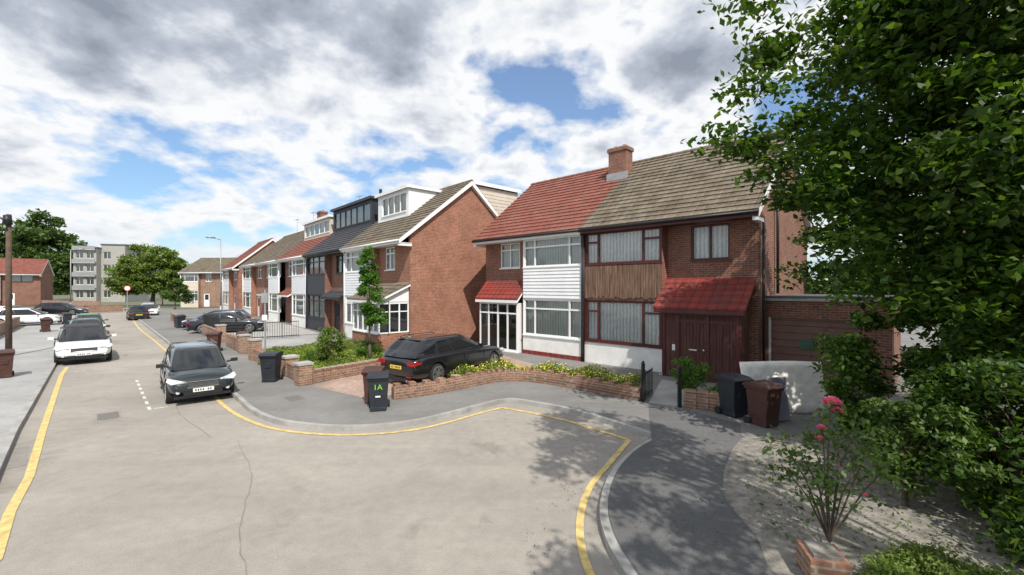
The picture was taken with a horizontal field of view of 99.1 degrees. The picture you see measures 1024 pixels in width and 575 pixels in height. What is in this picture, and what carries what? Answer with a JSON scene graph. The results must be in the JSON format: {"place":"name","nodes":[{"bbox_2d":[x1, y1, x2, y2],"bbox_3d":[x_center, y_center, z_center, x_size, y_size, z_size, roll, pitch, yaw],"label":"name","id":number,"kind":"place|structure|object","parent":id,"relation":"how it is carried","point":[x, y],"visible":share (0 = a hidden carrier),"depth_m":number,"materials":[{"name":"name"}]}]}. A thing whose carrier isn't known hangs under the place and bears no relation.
{"place":"outdoors","nodes":[
{"label":"outdoors","id":0,"kind":"place"},
{"bbox_2d":[0,313,77,448],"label":"pavement","id":1,"kind":"structure","parent":0,"point":[33,347],"depth_m":16.38,"materials":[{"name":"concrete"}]},
{"bbox_2d":[0,214,12,348],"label":"telegraph pole","id":2,"kind":"object","parent":1,"relation":"on","point":[7,220],"visible":0.86,"depth_m":19.03,"materials":[{"name":"brown wood"}]},
{"bbox_2d":[0,349,14,377],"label":"wheelie bin","id":3,"kind":"object","parent":1,"relation":"on","point":[6,361],"visible":1,"depth_m":14.47,"materials":[{"name":"plastic"}]},
{"bbox_2d":[0,308,61,323],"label":"parked car","id":4,"kind":"object","parent":1,"relation":"on","point":[29,316],"visible":0.73,"depth_m":34.28,"materials":[{"name":"white paint"}]},
{"bbox_2d":[33,302,88,314],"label":"parked car","id":5,"kind":"object","parent":1,"relation":"on","point":[55,307],"visible":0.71,"depth_m":46.90,"materials":[{"name":"black paint"}]},
{"bbox_2d":[36,304,122,312],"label":"brickwork","id":6,"kind":"object","parent":1,"relation":"on","point":[104,308],"visible":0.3,"depth_m":53.24,"materials":[{"name":"brick"}]},
{"bbox_2d":[72,244,148,301],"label":"block of flats","id":7,"kind":"structure","parent":0,"point":[91,264],"depth_m":90.02,"materials":[{"name":"grey concrete"}]},
{"bbox_2d":[76,251,110,297],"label":"windows","id":8,"kind":"structure","parent":7,"relation":"in","point":[79,254],"depth_m":89.86,"materials":[{"name":"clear glass"}]},
{"bbox_2d":[24,291,219,308],"bbox_3d":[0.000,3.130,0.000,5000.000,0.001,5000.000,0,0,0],"label":"ground","id":9,"kind":"structure","parent":0,"point":[167,304],"depth_m":85.47,"materials":[{"name":"asphalt"}]},
{"bbox_2d":[0,263,52,305],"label":"walls","id":10,"kind":"structure","parent":9,"relation":"on","point":[37,290],"depth_m":73.78,"materials":[{"name":"orange brick"}]},
{"bbox_2d":[0,258,54,276],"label":"roof","id":11,"kind":"structure","parent":10,"relation":"on","point":[28,266],"depth_m":74.39,"materials":[{"name":"red tile"}]},
{"bbox_2d":[0,208,87,292],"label":"tree","id":12,"kind":"object","parent":9,"relation":"on","point":[35,237],"visible":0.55,"depth_m":95.11,"materials":[{"name":"green plant"}]},
{"bbox_2d":[101,242,189,303],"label":"tree","id":13,"kind":"object","parent":9,"relation":"on","point":[164,267],"visible":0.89,"depth_m":71.20,"materials":[{"name":"green plant"}]},
{"bbox_2d":[160,278,195,308],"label":"tree","id":14,"kind":"object","parent":9,"relation":"on","point":[175,286],"visible":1,"depth_m":60.27,"materials":[{"name":"green plant"}]},
{"bbox_2d":[181,274,215,307],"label":"walls","id":15,"kind":"structure","parent":9,"relation":"on","point":[201,286],"depth_m":67.95,"materials":[{"name":"brick"}]},
{"bbox_2d":[178,258,231,273],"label":"roof","id":16,"kind":"structure","parent":15,"relation":"on","point":[206,265],"depth_m":69.33,"materials":[{"name":"brown tile"}]},
{"bbox_2d":[264,262,280,321],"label":"walls","id":17,"kind":"structure","parent":9,"relation":"on","point":[271,285],"depth_m":39.29,"materials":[{"name":"paint"}]},
{"bbox_2d":[270,263,284,312],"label":"windows","id":18,"kind":"structure","parent":17,"relation":"attached to","point":[274,296],"depth_m":38.76,"materials":[{"name":"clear glass"}]},
{"bbox_2d":[256,230,338,264],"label":"roof","id":19,"kind":"structure","parent":17,"relation":"on","point":[286,247],"depth_m":40.98,"materials":[{"name":"brown tile"}]},
{"bbox_2d":[307,254,343,333],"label":"walls","id":20,"kind":"structure","parent":9,"relation":"on","point":[330,280],"depth_m":29.49,"materials":[{"name":"paint"}]},
{"bbox_2d":[306,254,343,319],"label":"window frames","id":21,"kind":"structure","parent":20,"relation":"attached to","point":[319,273],"depth_m":30.30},
{"bbox_2d":[310,255,343,317],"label":"windows","id":22,"kind":"structure","parent":20,"relation":"attached to","point":[316,297],"depth_m":30.81,"materials":[{"name":"grey glass"}]},
{"bbox_2d":[303,220,407,257],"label":"roof","id":23,"kind":"structure","parent":20,"relation":"on","point":[336,241],"depth_m":29.49,"materials":[{"name":"tile"}]},
{"bbox_2d":[330,196,377,233],"bbox_3d":[-9.971,-4.835,31.756,3.880,2.070,6.980,0,0,-42],"label":"dormer","id":24,"kind":"object","parent":23,"relation":"on","point":[371,200],"depth_m":29.97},
{"bbox_2d":[53,223,866,294],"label":"distant trees","id":25,"kind":"object","parent":9,"relation":"on","point":[814,290],"visible":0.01,"depth_m":189.34,"materials":[{"name":"green plant"}]},
{"bbox_2d":[814,176,1020,348],"bbox_3d":[17.099,-1.387,17.133,9.031,9.028,9.454,0,0,0],"label":"tree","id":26,"kind":"object","parent":9,"relation":"on","point":[841,287],"visible":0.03,"depth_m":17.98,"materials":[{"name":"green plant"}]},
{"bbox_2d":[226,320,318,336],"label":"driveway","id":27,"kind":"structure","parent":0,"point":[258,332],"depth_m":29.75,"materials":[{"name":"concrete"}]},
{"bbox_2d":[181,309,253,327],"bbox_3d":[-21.601,2.319,32.200,4.306,1.362,2.047,0,0,-26],"label":"parked car","id":28,"kind":"object","parent":27,"relation":"on","point":[243,312],"visible":0.34,"depth_m":31.96,"materials":[{"name":"black paint"}]},
{"bbox_2d":[186,312,266,333],"bbox_3d":[-19.199,2.328,29.600,4.399,1.344,2.075,0,0,-21],"label":"parked car","id":29,"kind":"object","parent":27,"relation":"on","point":[224,317],"visible":0.61,"depth_m":29.00,"materials":[{"name":"black paint"}]},
{"bbox_2d":[262,335,336,348],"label":"driveway","id":30,"kind":"structure","parent":0,"point":[289,341],"depth_m":24.70,"materials":[{"name":"concrete"}]},
{"bbox_2d":[219,320,298,338],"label":"railings","id":31,"kind":"object","parent":30,"relation":"on","point":[252,323],"visible":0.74,"depth_m":25.48,"materials":[{"name":"black metal"}]},
{"bbox_2d":[0,308,649,574],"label":"road","id":32,"kind":"structure","parent":0,"point":[137,487],"depth_m":6.74,"materials":[{"name":"asphalt"}]},
{"bbox_2d":[2,446,28,469],"bbox_3d":[-9.175,3.096,7.825,1.379,0.001,0.710,0,0,42],"label":"road repair patch","id":33,"kind":"object","parent":32,"relation":"on","point":[16,457],"visible":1,"depth_m":7.91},
{"bbox_2d":[0,361,56,473],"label":"kerb","id":34,"kind":"structure","parent":32,"relation":"on","point":[6,447],"depth_m":9.84,"materials":[{"name":"concrete"}]},
{"bbox_2d":[0,367,68,559],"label":"yellow line","id":35,"kind":"object","parent":32,"relation":"on","point":[7,519],"visible":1,"depth_m":7.14,"materials":[{"name":"paint"}]},
{"bbox_2d":[48,322,116,363],"bbox_3d":[-18.599,2.340,18.949,3.943,1.480,2.074,0,0,45],"label":"parked car","id":36,"kind":"object","parent":32,"relation":"on","point":[82,341],"visible":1,"depth_m":17.95,"materials":[{"name":"white paint"}]},
{"bbox_2d":[124,305,149,319],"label":"parked car","id":37,"kind":"object","parent":32,"relation":"on","point":[138,312],"visible":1,"depth_m":41.23,"materials":[{"name":"black paint"}]},
{"bbox_2d":[156,339,237,403],"bbox_3d":[-9.449,2.394,13.049,1.902,1.410,3.687,0,0,-41],"label":"parked car","id":38,"kind":"object","parent":32,"relation":"on","point":[190,369],"visible":1,"depth_m":12.06,"materials":[{"name":"green paint"}]},
{"bbox_2d":[133,320,500,435],"bbox_3d":[-19.616,3.090,24.596,46.871,0.001,4.684,0,0,40],"label":"yellow line","id":39,"kind":"object","parent":32,"relation":"on","point":[220,402],"visible":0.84,"depth_m":9.93,"materials":[{"name":"paint"}]},
{"bbox_2d":[124,310,650,574],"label":"kerb","id":40,"kind":"structure","parent":32,"relation":"on","point":[620,560],"depth_m":9.62,"materials":[{"name":"concrete"}]},
{"bbox_2d":[576,440,631,574],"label":"yellow line","id":41,"kind":"object","parent":32,"relation":"on","point":[584,558],"visible":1,"depth_m":5.95,"materials":[{"name":"paint"}]},
{"bbox_2d":[313,355,534,397],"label":"driveway","id":42,"kind":"structure","parent":0,"point":[352,385],"depth_m":13.63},
{"bbox_2d":[293,357,381,386],"bbox_3d":[-5.295,2.655,15.345,0.609,0.690,4.897,0,0,31],"label":"brickwork","id":43,"kind":"object","parent":42,"relation":"on","point":[305,373],"visible":0.65,"depth_m":13.96,"materials":[{"name":"brick"}]},
{"bbox_2d":[378,332,503,382],"bbox_3d":[-2.220,2.281,15.301,2.148,1.437,4.731,0,0,35],"label":"estate car","id":44,"kind":"object","parent":42,"relation":"on","point":[433,356],"visible":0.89,"depth_m":13.78,"materials":[{"name":"black paint"}]},
{"bbox_2d":[0,0,1023,280],"label":"sky","id":45,"kind":"structure","parent":0,"point":[171,124],"materials":[{"name":"blue"}]},
{"bbox_2d":[126,308,1020,574],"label":"pavement","id":46,"kind":"structure","parent":0,"point":[321,405],"depth_m":11.81,"materials":[{"name":"concrete"}]},
{"bbox_2d":[202,324,226,341],"bbox_3d":[-17.712,2.515,25.730,0.478,0.970,5.346,0,0,-45],"label":"brickwork","id":47,"kind":"object","parent":46,"relation":"on","point":[217,328],"visible":0.59,"depth_m":23.99,"materials":[{"name":"brick"}]},
{"bbox_2d":[226,334,250,353],"bbox_3d":[-13.362,2.565,21.080,0.479,0.870,3.792,0,0,-45],"label":"brickwork","id":48,"kind":"object","parent":46,"relation":"on","point":[239,345],"visible":0.98,"depth_m":19.82,"materials":[{"name":"brick"}]},
{"bbox_2d":[223,241,274,308],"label":"walls","id":49,"kind":"structure","parent":46,"relation":"on","point":[232,286],"depth_m":54.30,"materials":[{"name":"brown brick"}]},
{"bbox_2d":[221,238,276,271],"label":"roof","id":50,"kind":"structure","parent":49,"relation":"on","point":[248,253],"depth_m":54.45,"materials":[{"name":"red tile"}]},
{"bbox_2d":[258,351,283,381],"bbox_3d":[-7.722,2.531,14.016,0.516,0.937,0.686,0,0,-6],"label":"wheelie bin","id":51,"kind":"object","parent":46,"relation":"on","point":[270,363],"visible":1,"depth_m":13.79,"materials":[{"name":"plastic"}]},
{"bbox_2d":[247,338,299,379],"bbox_3d":[-8.704,2.565,16.107,0.486,0.870,6.270,0,0,-44],"label":"brickwork","id":52,"kind":"object","parent":46,"relation":"on","point":[255,349],"visible":0.44,"depth_m":15.19,"materials":[{"name":"brick"}]},
{"bbox_2d":[243,266,338,316],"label":"walls","id":53,"kind":"structure","parent":46,"relation":"on","point":[253,285],"depth_m":45.49,"materials":[{"name":"brown brick"}]},
{"bbox_2d":[240,231,338,268],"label":"roof","id":54,"kind":"structure","parent":53,"relation":"on","point":[270,249],"depth_m":46.45,"materials":[{"name":"tile"}]},
{"bbox_2d":[285,258,306,327],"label":"walls","id":55,"kind":"structure","parent":46,"relation":"on","point":[295,284],"depth_m":34.59,"materials":[{"name":"white paint"}]},
{"bbox_2d":[288,259,304,316],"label":"window frames","id":56,"kind":"structure","parent":55,"relation":"attached to","point":[303,274],"depth_m":34.19,"materials":[{"name":"white plastic"}]},
{"bbox_2d":[290,259,309,315],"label":"windows","id":57,"kind":"structure","parent":55,"relation":"attached to","point":[299,303],"depth_m":33.81,"materials":[{"name":"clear glass"}]},
{"bbox_2d":[276,233,332,261],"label":"roof","id":58,"kind":"structure","parent":55,"relation":"on","point":[302,248],"depth_m":34.93,"materials":[{"name":"red tile"}]},
{"bbox_2d":[302,214,332,240],"bbox_3d":[-14.902,-4.710,37.274,3.780,1.820,6.580,0,0,-42],"label":"dormer","id":59,"kind":"object","parent":58,"relation":"on","point":[322,219],"depth_m":35.76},
{"bbox_2d":[361,366,385,402],"bbox_3d":[-3.622,2.542,11.466,0.504,0.916,0.670,0,0,-6],"label":"wheelie bin","id":60,"kind":"object","parent":46,"relation":"on","point":[365,370],"visible":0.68,"depth_m":11.23,"materials":[{"name":"plastic"}]},
{"bbox_2d":[367,371,389,410],"bbox_3d":[-3.284,2.542,10.766,0.504,0.916,0.671,0,0,-13],"label":"wheelie bin","id":61,"kind":"object","parent":46,"relation":"on","point":[378,386],"visible":1,"depth_m":10.54,"materials":[{"name":"plastic"}]},
{"bbox_2d":[345,187,495,340],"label":"walls","id":62,"kind":"structure","parent":46,"relation":"on","point":[440,264],"depth_m":23.36,"materials":[{"name":"brown brick"}]},
{"bbox_2d":[345,247,394,323],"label":"window frames","id":63,"kind":"structure","parent":62,"relation":"attached to","point":[352,271],"depth_m":26.08,"materials":[{"name":"white plastic"}]},
{"bbox_2d":[348,248,394,321],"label":"windows","id":64,"kind":"structure","parent":62,"relation":"attached to","point":[356,267],"depth_m":25.84,"materials":[{"name":"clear glass"}]},
{"bbox_2d":[347,282,410,303],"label":"porch roof","id":65,"kind":"structure","parent":62,"relation":"attached to","point":[390,289],"depth_m":21.77,"materials":[{"name":"brown tile"}]},
{"bbox_2d":[340,179,498,251],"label":"roof","id":66,"kind":"structure","parent":62,"relation":"on","point":[401,228],"depth_m":23.89,"materials":[{"name":"brown tile"}]},
{"bbox_2d":[375,184,441,222],"bbox_3d":[-5.791,-4.785,27.143,3.880,1.970,4.130,0,0,-42],"label":"dormer","id":67,"kind":"object","parent":66,"relation":"on","point":[417,197],"depth_m":25.40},
{"bbox_2d":[473,180,520,214],"bbox_3d":[-3.206,-4.660,28.238,3.880,2.720,7.000,0,0,-42],"label":"dormer","id":68,"kind":"object","parent":66,"relation":"attached to","point":[500,199],"visible":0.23,"depth_m":25.92,"materials":[{"name":"brown wood"}]},
{"bbox_2d":[391,367,640,400],"bbox_3d":[0.108,2.793,12.867,6.750,0.415,2.707,0,0,0],"label":"brickwork","id":69,"kind":"object","parent":46,"relation":"on","point":[614,388],"visible":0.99,"depth_m":12.71,"materials":[{"name":"brick"}]},
{"bbox_2d":[472,229,582,361],"bbox_3d":[0.429,0.328,19.770,6.440,5.344,0.339,0,0,43],"label":"gutter","id":70,"kind":"object","parent":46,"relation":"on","point":[538,234],"visible":1,"depth_m":17.67,"materials":[{"name":"white plastic"}]},
{"bbox_2d":[480,302,580,360],"bbox_3d":[0.734,1.860,19.881,6.050,2.280,0.690,0,0,43],"label":"porch","id":71,"kind":"object","parent":46,"relation":"on","point":[519,325],"visible":0.73,"depth_m":20.28,"materials":[{"name":"white plastic"}]},
{"bbox_2d":[487,301,522,349],"bbox_3d":[-0.501,1.835,21.049,2.750,2.430,0.450,0,0,43],"label":"porch glass","id":72,"kind":"object","parent":71,"relation":"in","point":[503,329],"visible":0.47,"depth_m":21.30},
{"bbox_2d":[486,234,582,356],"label":"walls","id":73,"kind":"structure","parent":46,"relation":"on","point":[556,283],"depth_m":19.16,"materials":[{"name":"white plastic"}]},
{"bbox_2d":[475,280,522,302],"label":"porch roof","id":74,"kind":"structure","parent":73,"relation":"attached to","point":[502,291],"depth_m":20.87,"materials":[{"name":"red tile"}]},
{"bbox_2d":[499,235,580,340],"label":"window frames","id":75,"kind":"structure","parent":73,"relation":"attached to","point":[535,300],"depth_m":19.25,"materials":[{"name":"white plastic"}]},
{"bbox_2d":[503,236,580,337],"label":"windows","id":76,"kind":"structure","parent":73,"relation":"attached to","point":[552,322],"depth_m":19.03,"materials":[{"name":"clear glass"}]},
{"bbox_2d":[473,161,633,247],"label":"roof","id":77,"kind":"structure","parent":73,"relation":"on","point":[570,202],"depth_m":20.96,"materials":[{"name":"red tile"}]},
{"bbox_2d":[606,144,633,181],"bbox_3d":[5.023,-5.680,20.234,1.060,1.760,0.700,0,0,43],"label":"chimney","id":78,"kind":"object","parent":77,"relation":"on","point":[621,162],"visible":0.96,"depth_m":19.97,"materials":[{"name":"brown brick"}]},
{"bbox_2d":[649,379,684,405],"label":"path","id":79,"kind":"structure","parent":46,"relation":"on","point":[665,392],"depth_m":12.23,"materials":[{"name":"concrete"}]},
{"bbox_2d":[608,404,767,574],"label":"footway","id":80,"kind":"structure","parent":46,"relation":"on","point":[628,510],"depth_m":6.02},
{"bbox_2d":[668,355,717,391],"bbox_3d":[5.010,2.448,11.364,1.031,1.307,1.910,0,0,-27],"label":"shrub","id":81,"kind":"object","parent":46,"relation":"on","point":[690,379],"visible":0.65,"depth_m":11.59,"materials":[{"name":"green plant"}]},
{"bbox_2d":[584,150,806,371],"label":"walls","id":82,"kind":"structure","parent":46,"relation":"on","point":[636,282],"depth_m":15.61,"materials":[{"name":"brown brick"}]},
{"bbox_2d":[588,225,727,344],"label":"windows","id":83,"kind":"structure","parent":82,"relation":"attached to","point":[622,322],"depth_m":16.39,"materials":[{"name":"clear glass"}]},
{"bbox_2d":[585,222,730,348],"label":"window frames","id":84,"kind":"structure","parent":82,"relation":"attached to","point":[643,261],"depth_m":15.97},
{"bbox_2d":[579,209,758,361],"bbox_3d":[5.105,0.328,15.345,6.440,5.344,0.339,0,0,43],"label":"gutter","id":85,"kind":"object","parent":82,"relation":"attached to","point":[681,219],"visible":1,"depth_m":15.80,"materials":[{"name":"black plastic"}]},
{"bbox_2d":[579,129,811,233],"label":"roof","id":86,"kind":"structure","parent":82,"relation":"on","point":[683,183],"depth_m":16.36,"materials":[{"name":"brown tile"}]},
{"bbox_2d":[653,277,756,315],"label":"porch roof","id":87,"kind":"structure","parent":82,"relation":"attached to","point":[726,295],"depth_m":14.11,"materials":[{"name":"red tile"}]},
{"bbox_2d":[762,181,778,360],"bbox_3d":[8.551,-0.450,14.418,0.090,6.900,1.890,0,0,43],"label":"soil pipe","id":88,"kind":"object","parent":82,"relation":"attached to","point":[763,277],"visible":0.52,"depth_m":13.76,"materials":[{"name":"black plastic"}]},
{"bbox_2d":[684,388,719,410],"bbox_3d":[4.906,2.780,10.890,1.109,0.440,0.579,0,0,28],"label":"brickwork","id":89,"kind":"object","parent":46,"relation":"on","point":[707,400],"visible":0.68,"depth_m":10.73,"materials":[{"name":"brick"}]},
{"bbox_2d":[659,311,748,382],"bbox_3d":[6.309,1.870,14.392,2.700,2.260,1.000,0,0,43],"label":"porch","id":90,"kind":"object","parent":46,"relation":"on","point":[719,344],"visible":0.73,"depth_m":13.88,"materials":[{"name":"brown wood"}]},
{"bbox_2d":[714,372,753,417],"bbox_3d":[5.195,2.520,10.266,0.528,0.959,0.702,0,0,-17],"label":"wheelie bin","id":91,"kind":"object","parent":46,"relation":"on","point":[732,396],"visible":0.96,"depth_m":10.07,"materials":[{"name":"plastic"}]},
{"bbox_2d":[742,379,785,427],"bbox_3d":[5.494,2.531,9.565,0.516,0.937,0.687,0,0,-23],"label":"wheelie bin","id":92,"kind":"object","parent":46,"relation":"on","point":[764,398],"visible":1,"depth_m":9.39,"materials":[{"name":"plastic"}]},
{"bbox_2d":[768,377,789,420],"bbox_3d":[6.068,2.530,9.931,0.450,0.951,0.307,0,0,-11],"label":"wheelie bin","id":93,"kind":"object","parent":46,"relation":"on","point":[784,414],"visible":0.59,"depth_m":9.86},
{"bbox_2d":[739,361,829,412],"bbox_3d":[6.630,2.409,10.621,2.033,1.198,0.502,0,0,1],"label":"mattress","id":94,"kind":"object","parent":46,"relation":"on","point":[805,394],"visible":0.49,"depth_m":10.57,"materials":[{"name":"fabric"}]},
{"bbox_2d":[765,294,900,396],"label":"garage","id":95,"kind":"structure","parent":46,"relation":"on","point":[795,324],"depth_m":13.34,"materials":[{"name":"brown brick"}]},
{"label":"lawn","id":96,"kind":"structure","parent":46,"relation":"on","visible":0},
{"bbox_2d":[257,339,385,368],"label":"grass","id":97,"kind":"structure","parent":96,"relation":"on","point":[345,355],"depth_m":18.98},
{"bbox_2d":[311,326,346,360],"bbox_3d":[-7.346,2.292,17.689,1.312,1.620,2.116,0,0,-30],"label":"shrub","id":98,"kind":"object","parent":96,"relation":"on","point":[325,337],"visible":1,"depth_m":17.30,"materials":[{"name":"green plant"}]},
{"bbox_2d":[304,339,380,361],"bbox_3d":[-7.040,2.664,18.251,3.029,0.881,1.527,0,0,-37],"label":"shrub","id":99,"kind":"object","parent":96,"relation":"on","point":[361,350],"visible":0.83,"depth_m":18.40,"materials":[{"name":"green plant"}]},
{"bbox_2d":[356,246,388,357],"bbox_3d":[-5.843,0.664,18.420,1.414,4.873,1.232,0,0,-14],"label":"young tree","id":100,"kind":"object","parent":96,"relation":"on","point":[370,311],"visible":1,"depth_m":18.25,"materials":[{"name":"green plant"}]},
{"bbox_2d":[351,287,408,349],"bbox_3d":[-6.816,1.450,22.415,1.650,3.100,3.180,0,0,-42],"label":"front extension","id":101,"kind":"object","parent":96,"relation":"on","point":[385,340],"visible":0.62,"depth_m":21.45,"materials":[{"name":"white plastic"}]},
{"bbox_2d":[355,300,406,334],"bbox_3d":[-6.793,1.475,22.457,1.540,1.650,3.250,0,0,-42],"label":"extension glass","id":102,"kind":"object","parent":101,"relation":"attached to","point":[394,320],"visible":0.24,"depth_m":21.39,"materials":[{"name":"white"}]},
{"bbox_2d":[723,430,1023,574],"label":"dirt ground","id":103,"kind":"structure","parent":0,"point":[777,550],"depth_m":5.79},
{"bbox_2d":[635,417,992,574],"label":"fallen leaves","id":104,"kind":"object","parent":103,"relation":"on","point":[765,506],"visible":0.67,"depth_m":5.96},
{"bbox_2d":[796,539,851,574],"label":"brick pillar","id":105,"kind":"structure","parent":103,"relation":"on","point":[818,558],"depth_m":4.43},
{"bbox_2d":[753,384,915,542],"bbox_3d":[3.720,2.004,4.957,1.715,1.805,0.894,0,0,0],"label":"rose bush","id":106,"kind":"object","parent":103,"relation":"on","point":[825,483],"visible":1,"depth_m":4.99,"materials":[{"name":"green plant"}]},
{"bbox_2d":[680,0,1023,435],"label":"broadleaf tree","id":107,"kind":"object","parent":103,"relation":"on","point":[965,262],"visible":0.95,"depth_m":6.85,"materials":[{"name":"green plant"}]},
{"bbox_2d":[821,372,900,433],"bbox_3d":[6.989,2.360,8.836,1.304,1.484,1.178,0,0,31],"label":"shrub","id":108,"kind":"object","parent":103,"relation":"on","point":[880,388],"visible":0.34,"depth_m":8.60,"materials":[{"name":"green plant"}]},
{"bbox_2d":[745,436,1023,573],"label":"weeds","id":109,"kind":"object","parent":103,"relation":"on","point":[845,523],"visible":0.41,"depth_m":5.76,"materials":[{"name":"green plant"}]},
{"bbox_2d":[809,308,1023,569],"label":"shrub","id":110,"kind":"object","parent":103,"relation":"on","point":[985,390],"visible":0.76,"depth_m":5.90,"materials":[{"name":"green plant"}]},
{"bbox_2d":[858,397,1010,506],"bbox_3d":[5.571,2.305,5.921,1.480,1.598,1.152,0,0,37],"label":"shrub","id":111,"kind":"object","parent":103,"relation":"on","point":[907,419],"visible":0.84,"depth_m":5.80,"materials":[{"name":"green plant"}]},
{"bbox_2d":[852,537,1022,574],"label":"shrub","id":112,"kind":"object","parent":103,"relation":"on","point":[929,560],"visible":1,"depth_m":4.39,"materials":[{"name":"green plant"}]},
{"label":"garden bed","id":113,"kind":"object","parent":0,"visible":0},
{"bbox_2d":[446,357,640,386],"bbox_3d":[1.115,2.702,13.865,5.792,0.696,2.891,0,0,11],"label":"ground cover","id":114,"kind":"object","parent":113,"relation":"on","point":[589,371],"visible":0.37,"depth_m":13.79,"materials":[{"name":"leaves"},{"name":"flowers"}]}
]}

